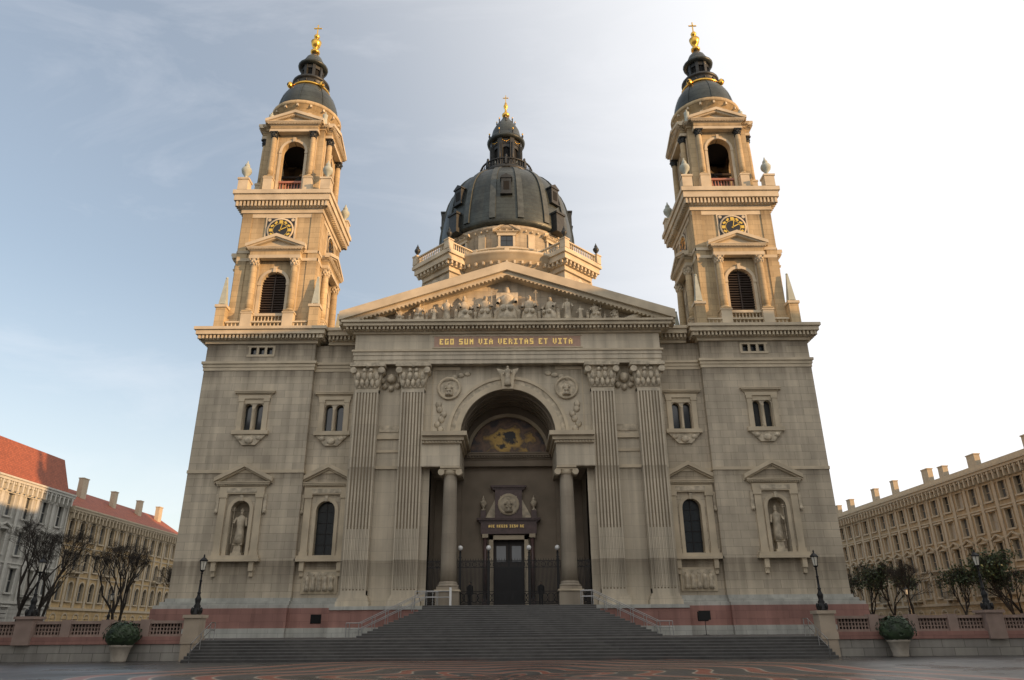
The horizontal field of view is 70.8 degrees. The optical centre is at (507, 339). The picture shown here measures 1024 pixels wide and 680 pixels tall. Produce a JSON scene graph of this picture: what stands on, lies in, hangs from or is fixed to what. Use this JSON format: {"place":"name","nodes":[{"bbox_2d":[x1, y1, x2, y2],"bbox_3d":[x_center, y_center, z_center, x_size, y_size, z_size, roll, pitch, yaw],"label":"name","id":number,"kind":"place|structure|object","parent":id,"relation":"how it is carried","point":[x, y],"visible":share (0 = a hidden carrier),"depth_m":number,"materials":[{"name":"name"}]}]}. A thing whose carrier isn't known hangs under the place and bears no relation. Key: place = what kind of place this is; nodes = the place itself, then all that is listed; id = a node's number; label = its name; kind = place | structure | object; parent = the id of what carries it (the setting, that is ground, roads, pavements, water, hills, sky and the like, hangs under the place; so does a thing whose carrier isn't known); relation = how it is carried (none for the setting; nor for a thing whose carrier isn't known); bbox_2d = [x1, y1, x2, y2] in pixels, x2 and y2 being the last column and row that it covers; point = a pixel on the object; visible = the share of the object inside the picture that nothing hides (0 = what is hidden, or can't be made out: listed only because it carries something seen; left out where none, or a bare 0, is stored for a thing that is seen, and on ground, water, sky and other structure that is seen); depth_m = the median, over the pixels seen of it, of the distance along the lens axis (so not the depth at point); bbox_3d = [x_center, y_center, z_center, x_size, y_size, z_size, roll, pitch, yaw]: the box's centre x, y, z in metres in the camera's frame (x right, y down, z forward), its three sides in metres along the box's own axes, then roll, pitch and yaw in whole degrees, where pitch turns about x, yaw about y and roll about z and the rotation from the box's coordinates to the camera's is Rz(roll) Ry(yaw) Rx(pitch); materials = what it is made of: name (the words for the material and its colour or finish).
{"place":"outdoors","nodes":[
{"label":"outdoors","id":0,"kind":"place"},
{"bbox_2d":[412,95,601,285],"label":"basilica dome","id":1,"kind":"structure","parent":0,"point":[506,204],"depth_m":98.52,"materials":[{"name":"grey metal"}]},
{"bbox_2d":[421,407,595,608],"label":"entrance portico","id":2,"kind":"structure","parent":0,"point":[507,483],"depth_m":60.58,"materials":[{"name":"beige stone"}]},
{"bbox_2d":[425,545,592,604],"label":"basilica gates","id":3,"kind":"object","parent":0,"point":[460,567],"visible":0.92,"depth_m":54.77,"materials":[{"name":"black metal"}]},
{"bbox_2d":[149,261,869,637],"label":"church facade","id":4,"kind":"structure","parent":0,"point":[305,511],"depth_m":58.62,"materials":[{"name":"beige stone"}]},
{"bbox_2d":[0,655,1023,679],"bbox_3d":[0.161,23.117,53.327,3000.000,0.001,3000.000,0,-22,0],"label":"plaza ground","id":5,"kind":"structure","parent":0,"point":[934,668],"depth_m":30.13,"materials":[{"name":"grey stone"}]},
{"bbox_2d":[4,518,70,621],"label":"tree","id":6,"kind":"object","parent":5,"relation":"on","point":[44,542],"visible":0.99,"depth_m":72.14,"materials":[{"name":"brown plant"}]},
{"bbox_2d":[0,436,76,621],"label":"building","id":7,"kind":"structure","parent":5,"relation":"on","point":[32,480],"depth_m":100.23,"materials":[{"name":"grey paint"}]},
{"bbox_2d":[3,512,100,615],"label":"tree","id":8,"kind":"object","parent":5,"relation":"on","point":[43,600],"visible":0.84,"depth_m":82.66,"materials":[{"name":"brown plant"}]},
{"bbox_2d":[17,538,89,616],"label":"tree","id":9,"kind":"object","parent":5,"relation":"on","point":[52,594],"visible":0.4,"depth_m":92.22,"materials":[{"name":"brown plant"}]},
{"bbox_2d":[44,477,177,620],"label":"building","id":10,"kind":"structure","parent":5,"relation":"on","point":[76,596],"depth_m":121.75,"materials":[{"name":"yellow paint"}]},
{"bbox_2d":[81,540,150,619],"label":"tree","id":11,"kind":"object","parent":5,"relation":"on","point":[104,561],"visible":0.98,"depth_m":89.61,"materials":[{"name":"brown plant"}]},
{"bbox_2d":[102,620,140,662],"bbox_3d":[-21.809,16.991,40.655,2.105,2.218,1.964,0,-22,0],"label":"planter","id":12,"kind":"object","parent":5,"relation":"on","point":[120,639],"visible":1,"depth_m":40.15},
{"bbox_2d":[99,539,154,620],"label":"tree","id":13,"kind":"object","parent":5,"relation":"on","point":[137,563],"visible":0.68,"depth_m":99.12,"materials":[{"name":"brown plant"}]},
{"bbox_2d":[155,563,172,586],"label":"tree","id":14,"kind":"object","parent":5,"relation":"on","point":[168,579],"visible":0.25,"depth_m":109.32,"materials":[{"name":"green plant"}]},
{"bbox_2d":[180,604,838,662],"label":"basilica steps","id":15,"kind":"structure","parent":5,"relation":"on","point":[448,621],"depth_m":41.09,"materials":[{"name":"grey stone"}]},
{"bbox_2d":[188,587,830,662],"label":"stair railings","id":16,"kind":"object","parent":15,"relation":"on","point":[450,598],"visible":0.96,"depth_m":51.30,"materials":[{"name":"grey"}]},
{"bbox_2d":[848,572,865,587],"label":"tree","id":17,"kind":"object","parent":5,"relation":"on","point":[849,576],"visible":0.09,"depth_m":102.63,"materials":[{"name":"green plant"}]},
{"bbox_2d":[849,561,894,613],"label":"tree","id":18,"kind":"object","parent":5,"relation":"on","point":[866,584],"visible":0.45,"depth_m":110.79,"materials":[{"name":"green plant"}]},
{"bbox_2d":[858,557,919,614],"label":"tree","id":19,"kind":"object","parent":5,"relation":"on","point":[877,574],"visible":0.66,"depth_m":100.09,"materials":[{"name":"green plant"}]},
{"bbox_2d":[875,615,916,656],"bbox_3d":[21.997,16.707,40.641,2.076,2.168,1.988,0,-22,0],"label":"planter","id":20,"kind":"object","parent":5,"relation":"on","point":[897,633],"visible":1,"depth_m":40.16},
{"bbox_2d":[881,557,940,613],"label":"tree","id":21,"kind":"object","parent":5,"relation":"on","point":[898,570],"visible":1,"depth_m":90.28,"materials":[{"name":"green plant"}]},
{"bbox_2d":[836,434,1023,615],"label":"building","id":22,"kind":"structure","parent":5,"relation":"on","point":[946,519],"depth_m":104.78,"materials":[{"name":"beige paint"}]},
{"bbox_2d":[930,562,979,614],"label":"tree","id":23,"kind":"object","parent":5,"relation":"on","point":[954,573],"visible":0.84,"depth_m":94.27,"materials":[{"name":"green plant"}]},
{"bbox_2d":[956,545,1023,614],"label":"tree","id":24,"kind":"object","parent":5,"relation":"on","point":[993,567],"visible":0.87,"depth_m":80.57,"materials":[{"name":"green plant"}]},
{"bbox_2d":[966,556,1023,612],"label":"tree","id":25,"kind":"object","parent":5,"relation":"on","point":[1015,572],"visible":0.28,"depth_m":82.99,"materials":[{"name":"green plant"}]},
{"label":"basilica","id":26,"kind":"object","parent":5,"relation":"on","visible":0},
{"bbox_2d":[213,25,350,326],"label":"bell tower","id":27,"kind":"structure","parent":26,"relation":"on","point":[294,238],"depth_m":68.40,"materials":[{"name":"stone"}]},
{"bbox_2d":[468,582,472,604],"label":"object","id":28,"kind":"object","parent":26,"relation":"on","point":[469,589],"visible":0.33,"depth_m":54.96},
{"bbox_2d":[538,582,544,604],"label":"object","id":29,"kind":"object","parent":26,"relation":"on","point":[539,589],"visible":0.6,"depth_m":55.09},
{"bbox_2d":[662,22,800,324],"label":"bell tower","id":30,"kind":"structure","parent":26,"relation":"on","point":[718,237],"depth_m":68.40,"materials":[{"name":"stone"}]},
{"bbox_2d":[0,610,1023,662],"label":"terrace wall","id":31,"kind":"structure","parent":0,"point":[850,636],"depth_m":41.47,"materials":[{"name":"stone"}]},
{"bbox_2d":[10,616,46,644],"bbox_3d":[-27.982,16.956,41.978,1.200,1.550,1.200,0,-22,0],"label":"lamp pedestal","id":32,"kind":"object","parent":31,"relation":"on","point":[24,630],"visible":0.93,"depth_m":41.58,"materials":[{"name":"stone"}]},
{"bbox_2d":[25,556,46,615],"bbox_3d":[-27.998,14.640,42.907,0.581,3.440,0.576,0,-22,0],"label":"lamp post","id":33,"kind":"object","parent":32,"relation":"on","point":[32,610],"visible":0.98,"depth_m":42.58,"materials":[{"name":"black metal"}]},
{"bbox_2d":[106,592,114,619],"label":"lamp post","id":34,"kind":"object","parent":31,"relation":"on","point":[111,600],"visible":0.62,"depth_m":80.00,"materials":[{"name":"black metal"}]},
{"bbox_2d":[190,554,207,614],"bbox_3d":[-18.299,14.545,42.918,0.581,3.440,0.576,0,-22,0],"label":"lamp post","id":35,"kind":"object","parent":31,"relation":"on","point":[196,610],"visible":1,"depth_m":42.56,"materials":[{"name":"black metal"}]},
{"bbox_2d":[698,611,710,634],"bbox_3d":[14.040,20.056,51.068,0.840,1.620,0.240,0,-22,0],"label":"info sign","id":36,"kind":"object","parent":31,"relation":"on","point":[704,615],"visible":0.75,"depth_m":51.22,"materials":[{"name":"black metal"}]},
{"bbox_2d":[810,550,827,609],"bbox_3d":[18.500,14.288,42.918,0.581,3.440,0.576,0,-22,0],"label":"lamp post","id":37,"kind":"object","parent":31,"relation":"on","point":[821,604],"visible":0.98,"depth_m":42.60,"materials":[{"name":"black metal"}]},
{"bbox_2d":[904,586,912,613],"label":"lamp post","id":38,"kind":"object","parent":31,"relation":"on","point":[906,594],"visible":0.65,"depth_m":79.97,"materials":[{"name":"black metal"}]},
{"bbox_2d":[972,610,1008,638],"bbox_3d":[28.216,16.564,41.978,1.200,1.550,1.200,0,-22,0],"label":"lamp pedestal","id":39,"kind":"object","parent":31,"relation":"on","point":[994,624],"visible":0.96,"depth_m":41.56,"materials":[{"name":"stone"}]},
{"bbox_2d":[971,549,993,609],"bbox_3d":[28.200,14.248,42.907,0.581,3.440,0.576,0,-22,0],"label":"lamp post","id":40,"kind":"object","parent":39,"relation":"on","point":[986,604],"visible":1,"depth_m":42.56,"materials":[{"name":"black metal"}]},
{"bbox_2d":[0,0,1023,531],"label":"sky","id":41,"kind":"structure","parent":0,"point":[890,133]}
]}

